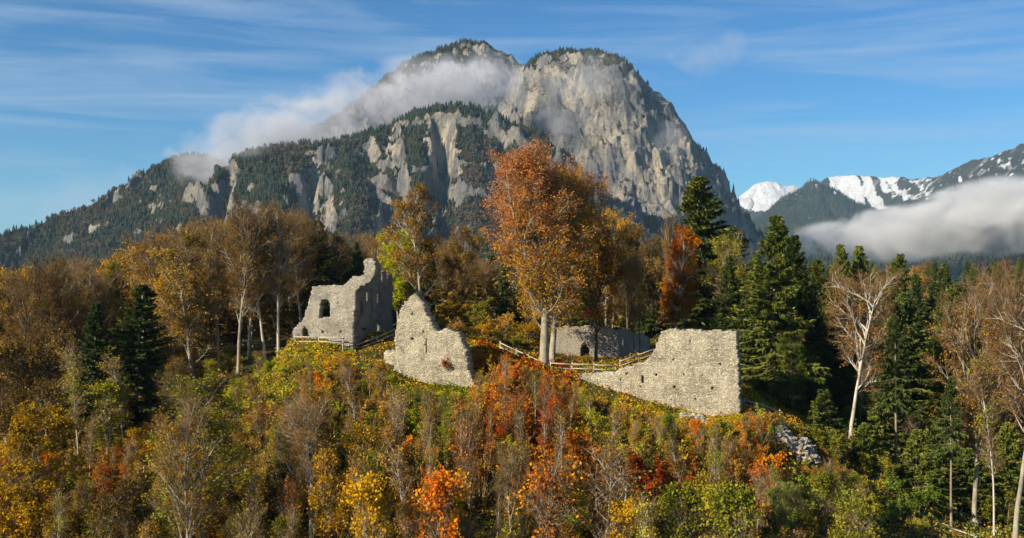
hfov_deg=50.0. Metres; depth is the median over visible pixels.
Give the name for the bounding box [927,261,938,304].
spruce tree
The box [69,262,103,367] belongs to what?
bare tree
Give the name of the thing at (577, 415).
bush
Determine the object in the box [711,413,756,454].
bush
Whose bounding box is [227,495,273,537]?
young tree
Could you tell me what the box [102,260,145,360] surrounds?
beech tree
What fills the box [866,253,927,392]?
spruce tree
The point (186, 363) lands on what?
young tree
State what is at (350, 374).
birch tree
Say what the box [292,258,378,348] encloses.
tower wall
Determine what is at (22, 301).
tree
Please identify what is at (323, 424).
young tree
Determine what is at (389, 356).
castle wall
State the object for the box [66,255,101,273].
bare tree
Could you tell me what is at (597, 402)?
bush
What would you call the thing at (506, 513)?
bush
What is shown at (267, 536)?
bush
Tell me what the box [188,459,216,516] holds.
young tree
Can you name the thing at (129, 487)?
young tree
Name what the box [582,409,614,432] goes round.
bush
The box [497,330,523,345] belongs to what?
bush
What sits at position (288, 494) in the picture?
young tree
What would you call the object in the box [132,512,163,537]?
young tree
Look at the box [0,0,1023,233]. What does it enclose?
sky
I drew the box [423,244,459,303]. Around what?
beech tree
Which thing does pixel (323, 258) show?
pine tree
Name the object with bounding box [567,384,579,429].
birch tree
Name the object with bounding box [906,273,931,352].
spruce tree
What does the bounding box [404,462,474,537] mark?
young tree
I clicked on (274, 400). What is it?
bush
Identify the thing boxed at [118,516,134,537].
birch tree
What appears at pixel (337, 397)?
young tree
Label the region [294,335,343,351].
wooden fence
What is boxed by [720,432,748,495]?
young tree
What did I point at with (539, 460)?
bush
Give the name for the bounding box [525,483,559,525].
bush
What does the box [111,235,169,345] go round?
bare tree
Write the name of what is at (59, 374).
young tree
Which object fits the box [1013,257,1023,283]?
spruce tree
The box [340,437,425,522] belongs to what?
bush
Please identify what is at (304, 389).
birch tree
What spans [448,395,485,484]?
young tree
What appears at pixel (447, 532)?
bush
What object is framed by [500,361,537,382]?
bush
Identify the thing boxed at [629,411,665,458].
bush
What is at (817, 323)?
spruce tree
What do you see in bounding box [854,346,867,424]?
young tree
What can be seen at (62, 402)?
young tree
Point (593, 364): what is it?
wooden fence
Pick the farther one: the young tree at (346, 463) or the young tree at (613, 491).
the young tree at (346, 463)
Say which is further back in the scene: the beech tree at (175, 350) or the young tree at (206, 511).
the beech tree at (175, 350)
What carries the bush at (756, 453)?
on the ground at (270, 354)
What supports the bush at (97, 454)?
on the ground at (270, 354)
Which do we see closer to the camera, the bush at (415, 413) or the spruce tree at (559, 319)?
the bush at (415, 413)
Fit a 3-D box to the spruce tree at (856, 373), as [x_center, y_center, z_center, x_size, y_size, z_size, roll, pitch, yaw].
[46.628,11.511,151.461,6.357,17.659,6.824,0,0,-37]
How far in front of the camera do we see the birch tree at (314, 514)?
89.77 m
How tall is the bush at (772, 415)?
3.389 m
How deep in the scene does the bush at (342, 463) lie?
94.75 m
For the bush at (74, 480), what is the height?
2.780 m
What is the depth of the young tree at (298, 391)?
110.38 m
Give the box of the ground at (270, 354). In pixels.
[0,316,1023,537]
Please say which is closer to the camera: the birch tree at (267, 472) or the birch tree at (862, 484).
the birch tree at (862, 484)
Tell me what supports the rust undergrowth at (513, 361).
on the ground at (270, 354)
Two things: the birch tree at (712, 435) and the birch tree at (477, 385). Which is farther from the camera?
the birch tree at (477, 385)
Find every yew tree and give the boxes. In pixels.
[775,330,808,414]
[825,430,838,451]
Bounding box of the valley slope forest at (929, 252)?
[757,218,1023,277]
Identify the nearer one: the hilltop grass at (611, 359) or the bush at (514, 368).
the bush at (514, 368)
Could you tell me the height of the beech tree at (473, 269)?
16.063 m
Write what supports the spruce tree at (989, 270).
on the ground at (270, 354)
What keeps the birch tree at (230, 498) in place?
on the ground at (270, 354)
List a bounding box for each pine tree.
[293,220,344,322]
[320,236,351,316]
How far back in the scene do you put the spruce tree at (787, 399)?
123.05 m
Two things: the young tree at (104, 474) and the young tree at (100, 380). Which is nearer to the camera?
the young tree at (104, 474)
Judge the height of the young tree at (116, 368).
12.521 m
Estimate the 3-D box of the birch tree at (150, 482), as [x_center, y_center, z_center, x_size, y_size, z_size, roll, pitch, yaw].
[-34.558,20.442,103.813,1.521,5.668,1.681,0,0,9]
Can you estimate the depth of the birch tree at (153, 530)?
88.09 m
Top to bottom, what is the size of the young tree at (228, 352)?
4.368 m
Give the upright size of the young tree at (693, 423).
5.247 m
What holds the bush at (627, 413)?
on the ground at (270, 354)
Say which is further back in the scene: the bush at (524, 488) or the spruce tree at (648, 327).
the spruce tree at (648, 327)
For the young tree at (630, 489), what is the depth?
91.34 m
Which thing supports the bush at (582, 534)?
on the ground at (270, 354)
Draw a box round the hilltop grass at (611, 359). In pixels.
[432,312,657,366]
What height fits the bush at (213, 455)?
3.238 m
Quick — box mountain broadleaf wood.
[0,132,770,275]
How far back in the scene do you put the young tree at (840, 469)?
102.28 m
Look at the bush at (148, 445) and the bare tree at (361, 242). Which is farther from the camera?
the bare tree at (361, 242)
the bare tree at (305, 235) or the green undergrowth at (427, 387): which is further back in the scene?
the bare tree at (305, 235)
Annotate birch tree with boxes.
[0,457,6,533]
[45,482,73,537]
[71,480,82,513]
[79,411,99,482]
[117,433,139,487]
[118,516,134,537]
[140,457,152,509]
[140,520,161,537]
[151,411,168,454]
[193,519,207,537]
[223,469,234,508]
[232,485,270,537]
[233,406,244,439]
[242,465,268,534]
[263,468,271,517]
[282,438,295,475]
[283,497,304,537]
[288,453,303,495]
[297,375,309,408]
[304,358,315,396]
[309,483,320,537]
[335,356,361,457]
[340,415,352,453]
[344,358,354,393]
[344,448,374,536]
[351,425,379,472]
[366,366,372,395]
[373,367,383,392]
[376,431,423,537]
[411,402,435,485]
[417,407,439,537]
[432,394,438,411]
[449,426,459,472]
[473,371,483,402]
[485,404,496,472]
[492,476,504,537]
[496,354,512,407]
[510,400,536,495]
[517,506,530,537]
[529,370,540,427]
[536,383,553,458]
[541,371,556,422]
[548,399,575,533]
[561,377,565,400]
[561,529,579,537]
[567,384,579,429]
[583,395,596,447]
[596,420,603,452]
[597,403,626,476]
[627,485,660,537]
[629,417,642,467]
[639,496,654,537]
[655,417,663,455]
[664,430,686,488]
[694,421,707,464]
[697,261,747,333]
[701,447,729,537]
[703,424,729,487]
[707,229,746,329]
[709,422,722,477]
[723,438,740,479]
[740,414,751,464]
[744,461,775,537]
[790,526,804,537]
[821,453,838,519]
[851,476,872,533]
[959,351,1010,536]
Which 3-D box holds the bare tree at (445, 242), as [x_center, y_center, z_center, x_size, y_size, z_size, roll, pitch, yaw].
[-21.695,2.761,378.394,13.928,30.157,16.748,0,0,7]
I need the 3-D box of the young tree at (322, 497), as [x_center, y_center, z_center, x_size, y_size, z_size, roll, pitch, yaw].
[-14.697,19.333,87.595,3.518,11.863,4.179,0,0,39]
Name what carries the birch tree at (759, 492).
on the ground at (270, 354)
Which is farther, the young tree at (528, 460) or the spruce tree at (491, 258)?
the spruce tree at (491, 258)
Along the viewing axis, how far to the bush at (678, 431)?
101.62 m
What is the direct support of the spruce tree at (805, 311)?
on the ground at (270, 354)
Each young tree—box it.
[0,338,37,449]
[0,373,27,420]
[0,377,10,457]
[0,456,9,505]
[1,465,26,520]
[3,503,45,537]
[12,373,74,455]
[21,343,65,445]
[25,341,70,416]
[35,507,73,537]
[38,451,63,509]
[51,337,90,465]
[58,429,85,479]
[60,369,90,414]
[70,479,96,523]
[80,511,110,537]
[83,378,135,455]
[83,487,140,537]
[85,362,118,424]
[89,460,119,516]
[98,348,132,458]
[109,447,118,473]
[114,476,145,537]
[115,504,141,536]
[124,427,147,478]
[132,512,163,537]
[134,451,154,512]
[140,359,164,415]
[140,481,174,532]
[146,496,164,521]
[147,438,175,486]
[152,367,183,434]
[157,353,190,421]
[167,352,192,382]
[169,516,185,537]
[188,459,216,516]
[200,488,216,525]
[201,358,220,395]
[209,472,241,512]
[215,506,238,537]
[216,525,238,537]
[217,348,234,376]
[217,504,242,537]
[219,463,273,509]
[225,378,246,414]
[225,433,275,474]
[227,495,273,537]
[229,420,247,461]
[239,372,263,415]
[241,404,269,434]
[245,388,268,435]
[250,436,288,476]
[251,454,293,517]
[252,349,266,373]
[264,408,291,481]
[269,475,305,537]
[271,514,305,537]
[293,387,301,403]
[306,386,353,437]
[306,441,350,537]
[309,398,336,449]
[311,437,337,508]
[314,401,349,447]
[319,451,378,506]
[329,350,355,391]
[335,469,406,537]
[338,420,390,501]
[348,441,390,535]
[370,360,389,406]
[378,379,414,466]
[379,421,396,479]
[393,484,431,536]
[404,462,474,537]
[412,383,420,419]
[417,384,440,447]
[420,448,438,485]
[436,391,447,412]
[436,392,447,418]
[438,404,460,470]
[448,392,458,422]
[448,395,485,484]
[453,455,483,517]
[456,509,484,537]
[465,390,491,457]
[478,356,514,394]
[485,434,531,531]
[489,382,499,411]
[490,387,530,454]
[502,390,529,427]
[503,444,594,537]
[504,436,539,482]
[520,363,544,420]
[542,396,562,446]
[544,370,580,408]
[549,439,563,486]
[560,491,593,537]
[572,435,651,537]
[576,386,587,416]
[581,487,606,537]
[586,392,594,409]
[603,495,649,537]
[618,252,641,353]
[620,406,628,425]
[622,477,637,502]
[626,250,651,351]
[629,406,641,418]
[634,436,651,467]
[643,412,653,428]
[648,410,666,459]
[650,476,715,537]
[661,413,677,454]
[680,469,734,537]
[685,417,704,456]
[693,427,744,474]
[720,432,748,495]
[726,471,740,521]
[733,413,770,464]
[734,498,760,537]
[744,402,782,452]
[752,475,768,499]
[759,462,786,526]
[761,480,810,537]
[794,463,804,492]
[803,470,850,537]
[810,384,831,423]
[818,449,827,462]
[828,484,881,537]
[834,461,849,483]
[835,467,854,505]
[849,394,864,417]
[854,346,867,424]
[855,352,869,422]
[858,383,890,421]
[892,405,927,468]
[924,391,963,449]
[951,411,982,483]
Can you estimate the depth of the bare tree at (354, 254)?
176.60 m
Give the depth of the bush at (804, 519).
95.81 m
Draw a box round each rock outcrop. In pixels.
[676,412,713,422]
[768,422,792,445]
[772,434,799,452]
[788,436,816,461]
[800,451,820,467]
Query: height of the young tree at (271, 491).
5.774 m
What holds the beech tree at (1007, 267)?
on the ground at (270, 354)
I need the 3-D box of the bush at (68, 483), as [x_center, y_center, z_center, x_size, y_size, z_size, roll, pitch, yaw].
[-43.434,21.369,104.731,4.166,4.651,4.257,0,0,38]
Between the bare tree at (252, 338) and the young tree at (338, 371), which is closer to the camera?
the young tree at (338, 371)
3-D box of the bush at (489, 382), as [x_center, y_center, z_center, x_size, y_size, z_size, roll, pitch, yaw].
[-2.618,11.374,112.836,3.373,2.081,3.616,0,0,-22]
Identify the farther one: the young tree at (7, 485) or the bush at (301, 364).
the bush at (301, 364)
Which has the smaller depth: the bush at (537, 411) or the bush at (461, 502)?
the bush at (461, 502)
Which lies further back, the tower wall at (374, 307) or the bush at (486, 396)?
the tower wall at (374, 307)
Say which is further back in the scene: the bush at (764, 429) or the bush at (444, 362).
the bush at (444, 362)
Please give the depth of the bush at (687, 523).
90.32 m
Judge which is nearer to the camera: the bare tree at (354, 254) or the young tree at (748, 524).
the young tree at (748, 524)
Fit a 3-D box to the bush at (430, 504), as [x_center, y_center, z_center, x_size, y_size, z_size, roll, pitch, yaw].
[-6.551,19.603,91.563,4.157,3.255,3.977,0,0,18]
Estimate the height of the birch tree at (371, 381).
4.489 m
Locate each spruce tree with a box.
[52,302,136,434]
[63,284,184,424]
[342,241,364,328]
[392,249,422,323]
[420,254,440,315]
[488,254,502,317]
[492,263,515,315]
[510,263,537,321]
[511,259,536,322]
[549,283,580,326]
[570,274,603,326]
[601,263,630,329]
[629,176,759,355]
[630,255,664,338]
[696,255,754,367]
[713,264,754,364]
[722,214,831,406]
[742,323,770,387]
[744,256,762,309]
[747,254,763,363]
[752,299,786,390]
[766,352,804,409]
[775,234,840,408]
[793,383,811,416]
[800,283,831,403]
[804,259,858,396]
[804,389,854,453]
[810,290,874,414]
[823,267,833,299]
[824,244,855,324]
[832,278,873,388]
[835,399,857,430]
[839,406,862,448]
[842,422,885,479]
[845,289,871,412]
[848,245,879,364]
[854,397,913,476]
[855,292,973,459]
[859,415,906,476]
[863,283,927,417]
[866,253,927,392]
[866,280,892,393]
[870,314,916,476]
[872,267,878,280]
[890,429,949,507]
[899,284,999,477]
[900,419,963,497]
[904,451,969,516]
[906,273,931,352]
[921,275,952,392]
[923,281,941,371]
[923,376,970,527]
[924,265,930,294]
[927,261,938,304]
[932,282,1013,453]
[933,268,945,293]
[935,263,947,284]
[941,448,991,519]
[946,263,952,279]
[953,445,1022,522]
[960,260,971,285]
[964,263,978,292]
[972,272,1004,413]
[976,268,992,299]
[978,276,1023,432]
[987,422,1023,495]
[988,307,1023,444]
[988,429,1010,485]
[989,259,996,267]
[996,460,1023,532]
[1010,420,1023,473]
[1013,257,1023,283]
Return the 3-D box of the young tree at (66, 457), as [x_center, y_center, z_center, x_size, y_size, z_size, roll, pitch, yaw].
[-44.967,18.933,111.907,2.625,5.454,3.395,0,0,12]
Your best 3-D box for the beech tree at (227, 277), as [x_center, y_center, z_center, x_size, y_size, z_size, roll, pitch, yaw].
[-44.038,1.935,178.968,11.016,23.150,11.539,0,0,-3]
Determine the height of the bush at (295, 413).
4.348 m
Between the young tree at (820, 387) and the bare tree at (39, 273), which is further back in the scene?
the bare tree at (39, 273)
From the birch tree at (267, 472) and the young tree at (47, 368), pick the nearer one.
the birch tree at (267, 472)
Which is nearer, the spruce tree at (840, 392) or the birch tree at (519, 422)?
the birch tree at (519, 422)
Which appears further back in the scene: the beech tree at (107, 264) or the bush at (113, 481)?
the beech tree at (107, 264)
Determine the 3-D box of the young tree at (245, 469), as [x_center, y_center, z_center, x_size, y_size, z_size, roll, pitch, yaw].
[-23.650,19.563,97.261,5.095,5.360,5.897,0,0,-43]
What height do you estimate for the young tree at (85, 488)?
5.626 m
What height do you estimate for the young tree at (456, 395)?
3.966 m
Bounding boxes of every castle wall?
[384,349,395,364]
[393,294,476,386]
[556,325,650,357]
[573,327,742,415]
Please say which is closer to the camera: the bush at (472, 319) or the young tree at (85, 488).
the young tree at (85, 488)
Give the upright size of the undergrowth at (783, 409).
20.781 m
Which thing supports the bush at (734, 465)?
on the ground at (270, 354)
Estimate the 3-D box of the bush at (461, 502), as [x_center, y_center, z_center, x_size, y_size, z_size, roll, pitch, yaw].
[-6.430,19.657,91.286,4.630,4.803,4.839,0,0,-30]
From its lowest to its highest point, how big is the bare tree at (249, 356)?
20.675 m
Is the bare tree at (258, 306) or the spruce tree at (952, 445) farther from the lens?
the bare tree at (258, 306)
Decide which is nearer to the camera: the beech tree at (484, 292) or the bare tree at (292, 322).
the bare tree at (292, 322)
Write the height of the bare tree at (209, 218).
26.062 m
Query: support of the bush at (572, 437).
on the ground at (270, 354)
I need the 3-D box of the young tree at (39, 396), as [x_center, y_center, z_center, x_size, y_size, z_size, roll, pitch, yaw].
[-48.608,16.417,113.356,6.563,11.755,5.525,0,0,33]
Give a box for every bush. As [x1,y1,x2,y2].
[0,498,21,521]
[40,504,88,537]
[45,468,75,506]
[46,494,91,511]
[48,489,106,534]
[49,499,81,514]
[62,468,96,491]
[65,502,115,532]
[66,463,86,480]
[72,452,119,480]
[81,425,119,446]
[85,452,119,472]
[93,470,136,505]
[96,436,131,459]
[118,420,134,437]
[119,463,141,481]
[128,475,165,514]
[132,438,159,456]
[135,422,153,433]
[141,425,162,455]
[153,514,184,537]
[176,435,228,463]
[179,488,273,537]
[196,444,224,473]
[211,429,255,459]
[221,473,254,514]
[223,384,245,400]
[233,388,249,402]
[239,469,285,507]
[241,424,250,442]
[244,404,276,422]
[248,402,276,427]
[248,416,271,448]
[252,458,277,481]
[258,357,277,373]
[261,395,289,415]
[264,525,282,537]
[265,400,295,418]
[272,475,313,522]
[274,361,293,377]
[274,457,296,484]
[275,486,301,518]
[277,395,305,432]
[281,432,292,451]
[287,364,319,388]
[294,361,303,369]
[297,468,355,532]
[298,471,331,526]
[299,380,338,403]
[301,381,337,417]
[310,400,360,436]
[312,350,350,376]
[312,370,340,398]
[314,485,361,537]
[316,430,372,481]
[317,385,364,415]
[322,434,353,457]
[325,367,358,399]
[330,401,406,453]
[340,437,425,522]
[346,499,401,537]
[353,380,368,394]
[356,390,395,437]
[357,393,376,409]
[380,434,414,483]
[389,408,423,442]
[406,388,421,398]
[407,484,455,518]
[411,424,448,448]
[413,431,443,464]
[413,493,455,537]
[415,482,469,526]
[429,522,462,537]
[435,406,465,428]
[436,314,451,326]
[440,297,468,316]
[441,357,449,368]
[443,389,470,409]
[443,428,518,470]
[445,316,466,331]
[446,389,472,427]
[448,426,508,503]
[459,309,486,325]
[461,380,488,401]
[463,296,493,318]
[471,381,500,435]
[473,321,500,335]
[473,378,504,396]
[474,370,499,386]
[477,433,533,484]
[481,390,519,416]
[484,388,510,408]
[484,417,542,452]
[485,312,514,331]
[486,397,535,446]
[488,364,522,389]
[496,464,536,497]
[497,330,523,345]
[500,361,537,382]
[502,487,529,523]
[507,494,538,537]
[510,320,538,340]
[512,376,540,396]
[516,390,530,406]
[517,440,551,497]
[525,394,543,416]
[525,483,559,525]
[529,428,589,478]
[533,380,560,398]
[551,402,580,425]
[558,383,587,406]
[563,421,604,483]
[565,486,591,537]
[566,382,589,418]
[566,478,611,512]
[573,469,590,495]
[580,486,638,537]
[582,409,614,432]
[583,398,612,413]
[604,431,661,492]
[609,499,650,537]
[615,405,638,423]
[616,447,697,509]
[618,415,656,447]
[621,402,648,437]
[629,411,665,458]
[642,493,670,531]
[644,519,668,537]
[649,418,679,456]
[650,477,693,522]
[661,429,711,482]
[663,500,712,537]
[668,415,683,430]
[682,415,719,449]
[685,447,704,475]
[687,446,744,520]
[689,477,769,537]
[701,473,731,537]
[703,415,743,442]
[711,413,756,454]
[720,427,752,472]
[728,449,791,502]
[736,442,769,467]
[739,408,766,441]
[741,410,782,439]
[742,447,770,472]
[749,437,773,455]
[764,413,794,432]
[773,437,784,448]
[778,515,815,537]
[780,440,791,451]
[780,509,810,524]
[783,463,810,494]
[787,462,851,522]
[788,454,813,467]
[801,464,858,512]
[806,421,859,465]
[810,510,848,537]
[822,464,857,489]
[833,454,850,492]
[835,492,891,530]
[836,515,887,537]
[850,471,888,498]
[855,446,900,488]
[871,489,909,522]
[883,469,944,515]
[906,510,931,534]
[953,485,1023,527]
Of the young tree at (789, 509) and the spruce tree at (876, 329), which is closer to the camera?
the young tree at (789, 509)
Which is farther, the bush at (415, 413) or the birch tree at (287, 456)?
the bush at (415, 413)
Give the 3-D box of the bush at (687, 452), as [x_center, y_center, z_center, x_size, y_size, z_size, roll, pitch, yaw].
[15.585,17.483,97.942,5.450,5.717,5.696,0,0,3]
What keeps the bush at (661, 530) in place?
on the ground at (270, 354)
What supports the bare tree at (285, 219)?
on the ground at (270, 354)
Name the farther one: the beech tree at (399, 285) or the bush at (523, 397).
the beech tree at (399, 285)
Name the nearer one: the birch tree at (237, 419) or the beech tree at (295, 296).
the birch tree at (237, 419)
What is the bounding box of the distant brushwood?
[33,276,971,381]
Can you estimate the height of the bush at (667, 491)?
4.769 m
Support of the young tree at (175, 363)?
on the ground at (270, 354)
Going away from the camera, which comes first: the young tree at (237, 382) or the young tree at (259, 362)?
the young tree at (237, 382)
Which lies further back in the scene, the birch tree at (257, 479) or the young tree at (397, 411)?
the young tree at (397, 411)
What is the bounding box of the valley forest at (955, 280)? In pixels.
[397,276,978,294]
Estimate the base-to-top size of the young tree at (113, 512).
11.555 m
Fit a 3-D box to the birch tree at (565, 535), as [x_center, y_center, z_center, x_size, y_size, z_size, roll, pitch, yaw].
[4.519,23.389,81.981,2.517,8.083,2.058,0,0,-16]
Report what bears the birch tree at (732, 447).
on the ground at (270, 354)
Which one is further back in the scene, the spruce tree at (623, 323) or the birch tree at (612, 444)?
the spruce tree at (623, 323)
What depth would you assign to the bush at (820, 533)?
92.78 m
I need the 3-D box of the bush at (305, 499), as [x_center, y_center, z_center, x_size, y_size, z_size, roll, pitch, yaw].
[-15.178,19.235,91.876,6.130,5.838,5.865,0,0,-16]
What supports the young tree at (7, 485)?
on the ground at (270, 354)
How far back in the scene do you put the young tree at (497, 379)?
108.07 m
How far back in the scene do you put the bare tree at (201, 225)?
165.93 m
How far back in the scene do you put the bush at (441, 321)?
134.22 m
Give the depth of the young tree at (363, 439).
91.35 m
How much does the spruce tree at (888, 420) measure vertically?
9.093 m
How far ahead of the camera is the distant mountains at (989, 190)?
5160.77 m
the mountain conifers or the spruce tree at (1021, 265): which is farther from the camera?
the mountain conifers
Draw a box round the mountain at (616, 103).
[0,41,766,277]
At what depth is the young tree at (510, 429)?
96.67 m
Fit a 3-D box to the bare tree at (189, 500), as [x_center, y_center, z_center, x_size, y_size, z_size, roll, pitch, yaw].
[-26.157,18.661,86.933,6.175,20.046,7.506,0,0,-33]
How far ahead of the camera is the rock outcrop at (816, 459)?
104.66 m
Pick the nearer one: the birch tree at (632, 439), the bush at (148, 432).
the birch tree at (632, 439)
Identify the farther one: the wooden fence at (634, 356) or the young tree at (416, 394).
the wooden fence at (634, 356)
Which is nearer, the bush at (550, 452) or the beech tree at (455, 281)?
the bush at (550, 452)
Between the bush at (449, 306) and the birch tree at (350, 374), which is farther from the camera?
the bush at (449, 306)
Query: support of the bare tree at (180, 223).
on the ground at (270, 354)
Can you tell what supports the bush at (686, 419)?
on the ground at (270, 354)
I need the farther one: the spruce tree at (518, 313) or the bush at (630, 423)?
the spruce tree at (518, 313)
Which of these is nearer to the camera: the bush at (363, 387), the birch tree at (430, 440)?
the birch tree at (430, 440)
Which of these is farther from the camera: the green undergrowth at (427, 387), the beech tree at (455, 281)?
the beech tree at (455, 281)
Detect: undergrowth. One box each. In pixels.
[0,354,242,537]
[215,329,840,537]
[371,369,484,445]
[473,339,579,451]
[566,385,765,449]
[797,402,1023,537]
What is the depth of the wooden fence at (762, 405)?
114.44 m
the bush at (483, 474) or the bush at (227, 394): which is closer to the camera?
the bush at (483, 474)
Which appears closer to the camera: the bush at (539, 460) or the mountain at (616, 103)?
the bush at (539, 460)
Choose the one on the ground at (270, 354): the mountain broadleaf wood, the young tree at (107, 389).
the young tree at (107, 389)
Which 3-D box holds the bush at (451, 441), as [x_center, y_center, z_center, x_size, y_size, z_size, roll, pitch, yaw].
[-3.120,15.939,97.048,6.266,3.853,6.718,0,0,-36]
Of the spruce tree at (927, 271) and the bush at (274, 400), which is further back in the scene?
the spruce tree at (927, 271)
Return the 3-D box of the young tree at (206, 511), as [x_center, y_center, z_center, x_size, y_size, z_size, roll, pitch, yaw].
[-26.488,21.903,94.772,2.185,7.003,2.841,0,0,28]
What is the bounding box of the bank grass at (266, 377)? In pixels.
[231,335,355,432]
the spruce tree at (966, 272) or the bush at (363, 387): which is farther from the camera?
the spruce tree at (966, 272)
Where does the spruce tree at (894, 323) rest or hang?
on the ground at (270, 354)
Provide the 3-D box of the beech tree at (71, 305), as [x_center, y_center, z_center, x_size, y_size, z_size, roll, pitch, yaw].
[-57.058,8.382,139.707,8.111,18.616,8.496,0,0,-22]
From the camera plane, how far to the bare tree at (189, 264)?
144.92 m
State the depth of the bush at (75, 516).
100.88 m
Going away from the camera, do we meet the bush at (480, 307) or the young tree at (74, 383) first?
the young tree at (74, 383)
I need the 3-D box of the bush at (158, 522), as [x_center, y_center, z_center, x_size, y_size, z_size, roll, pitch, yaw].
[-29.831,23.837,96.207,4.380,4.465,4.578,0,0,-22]
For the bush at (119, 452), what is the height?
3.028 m
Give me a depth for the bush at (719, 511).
91.98 m
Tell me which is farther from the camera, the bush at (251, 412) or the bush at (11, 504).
the bush at (251, 412)
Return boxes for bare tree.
[0,253,79,363]
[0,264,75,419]
[22,265,61,317]
[32,257,83,397]
[43,270,100,408]
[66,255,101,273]
[68,254,99,270]
[68,269,122,376]
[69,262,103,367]
[75,261,124,337]
[80,284,117,377]
[97,279,130,358]
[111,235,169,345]
[119,225,181,376]
[133,384,222,537]
[142,223,226,369]
[165,216,210,350]
[181,215,233,354]
[183,214,237,371]
[192,213,235,346]
[207,193,279,379]
[217,203,269,348]
[217,203,289,362]
[227,210,292,358]
[246,200,279,343]
[251,196,316,354]
[251,212,305,349]
[265,392,338,537]
[268,212,314,340]
[269,208,300,340]
[270,217,327,321]
[282,206,307,307]
[303,232,353,284]
[342,231,374,274]
[344,238,371,282]
[360,231,386,257]
[372,237,405,321]
[432,237,466,251]
[451,261,478,305]
[472,256,507,318]
[612,245,629,327]
[658,211,677,327]
[819,259,914,450]
[920,263,1023,524]
[966,253,1023,454]
[978,282,1023,537]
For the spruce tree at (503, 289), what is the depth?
156.90 m
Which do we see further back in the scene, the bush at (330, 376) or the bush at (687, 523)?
the bush at (330, 376)
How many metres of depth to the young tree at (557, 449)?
92.80 m
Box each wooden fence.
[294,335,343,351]
[356,327,396,347]
[499,341,538,360]
[550,361,615,371]
[619,348,655,366]
[743,398,780,414]
[932,517,976,537]
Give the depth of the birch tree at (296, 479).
93.31 m
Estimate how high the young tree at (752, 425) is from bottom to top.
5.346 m
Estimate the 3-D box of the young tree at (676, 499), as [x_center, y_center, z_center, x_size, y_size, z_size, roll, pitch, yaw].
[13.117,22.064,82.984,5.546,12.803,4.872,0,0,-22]
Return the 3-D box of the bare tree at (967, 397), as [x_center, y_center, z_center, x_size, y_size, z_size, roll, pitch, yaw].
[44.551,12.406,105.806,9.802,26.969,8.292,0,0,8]
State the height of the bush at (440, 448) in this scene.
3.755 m
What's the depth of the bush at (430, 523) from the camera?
88.27 m
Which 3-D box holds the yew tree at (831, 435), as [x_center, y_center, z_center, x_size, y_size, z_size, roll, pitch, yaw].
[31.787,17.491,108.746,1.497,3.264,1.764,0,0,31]
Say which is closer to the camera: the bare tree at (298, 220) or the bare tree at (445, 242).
the bare tree at (298, 220)
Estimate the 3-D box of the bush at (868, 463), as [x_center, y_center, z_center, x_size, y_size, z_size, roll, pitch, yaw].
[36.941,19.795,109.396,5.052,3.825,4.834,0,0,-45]
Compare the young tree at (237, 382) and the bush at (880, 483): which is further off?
the young tree at (237, 382)
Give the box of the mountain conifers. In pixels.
[0,38,774,278]
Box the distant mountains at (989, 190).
[737,143,1023,277]
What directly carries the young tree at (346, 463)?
on the ground at (270, 354)
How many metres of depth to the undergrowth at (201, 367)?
119.70 m
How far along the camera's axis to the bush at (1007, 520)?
106.60 m
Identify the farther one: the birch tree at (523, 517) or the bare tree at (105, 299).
the bare tree at (105, 299)
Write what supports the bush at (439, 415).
on the ground at (270, 354)
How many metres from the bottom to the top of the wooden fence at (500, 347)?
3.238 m
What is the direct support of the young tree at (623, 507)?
on the ground at (270, 354)
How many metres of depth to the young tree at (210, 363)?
123.41 m
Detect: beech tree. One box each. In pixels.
[0,265,43,383]
[0,271,25,359]
[0,283,40,378]
[0,400,99,537]
[37,265,94,398]
[50,258,71,269]
[96,251,140,337]
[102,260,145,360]
[110,228,186,369]
[118,242,168,280]
[137,225,226,387]
[138,368,270,537]
[150,265,210,368]
[159,222,220,360]
[182,226,239,349]
[217,212,266,345]
[248,222,299,342]
[274,218,305,327]
[283,214,329,317]
[323,229,353,277]
[361,232,397,268]
[375,228,427,309]
[379,181,447,301]
[412,249,441,292]
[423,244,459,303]
[436,251,478,302]
[440,224,490,313]
[462,250,483,292]
[473,263,498,317]
[480,135,612,366]
[516,159,611,362]
[550,264,577,322]
[567,218,632,362]
[582,204,642,325]
[606,221,650,329]
[633,247,670,341]
[635,233,683,309]
[657,225,707,328]
[904,262,932,311]
[918,261,932,278]
[999,259,1014,277]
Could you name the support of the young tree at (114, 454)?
on the ground at (270, 354)
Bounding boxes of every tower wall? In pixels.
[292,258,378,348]
[349,264,392,351]
[390,277,392,329]
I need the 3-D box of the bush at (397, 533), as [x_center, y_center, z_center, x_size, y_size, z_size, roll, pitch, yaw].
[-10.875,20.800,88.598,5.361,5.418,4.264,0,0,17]
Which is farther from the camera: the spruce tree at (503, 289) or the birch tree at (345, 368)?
the spruce tree at (503, 289)
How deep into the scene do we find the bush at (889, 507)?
99.89 m
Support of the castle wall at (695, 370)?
on the ground at (270, 354)
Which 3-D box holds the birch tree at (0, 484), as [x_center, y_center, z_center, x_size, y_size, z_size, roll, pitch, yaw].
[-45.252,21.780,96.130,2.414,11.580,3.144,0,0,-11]
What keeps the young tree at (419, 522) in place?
on the ground at (270, 354)
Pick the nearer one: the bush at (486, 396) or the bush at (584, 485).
the bush at (584, 485)
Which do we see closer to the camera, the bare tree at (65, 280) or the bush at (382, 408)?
the bush at (382, 408)
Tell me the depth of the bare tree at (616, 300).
171.89 m
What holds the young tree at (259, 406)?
on the ground at (270, 354)
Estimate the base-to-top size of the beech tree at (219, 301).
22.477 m
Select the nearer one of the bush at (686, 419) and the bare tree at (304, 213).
the bush at (686, 419)

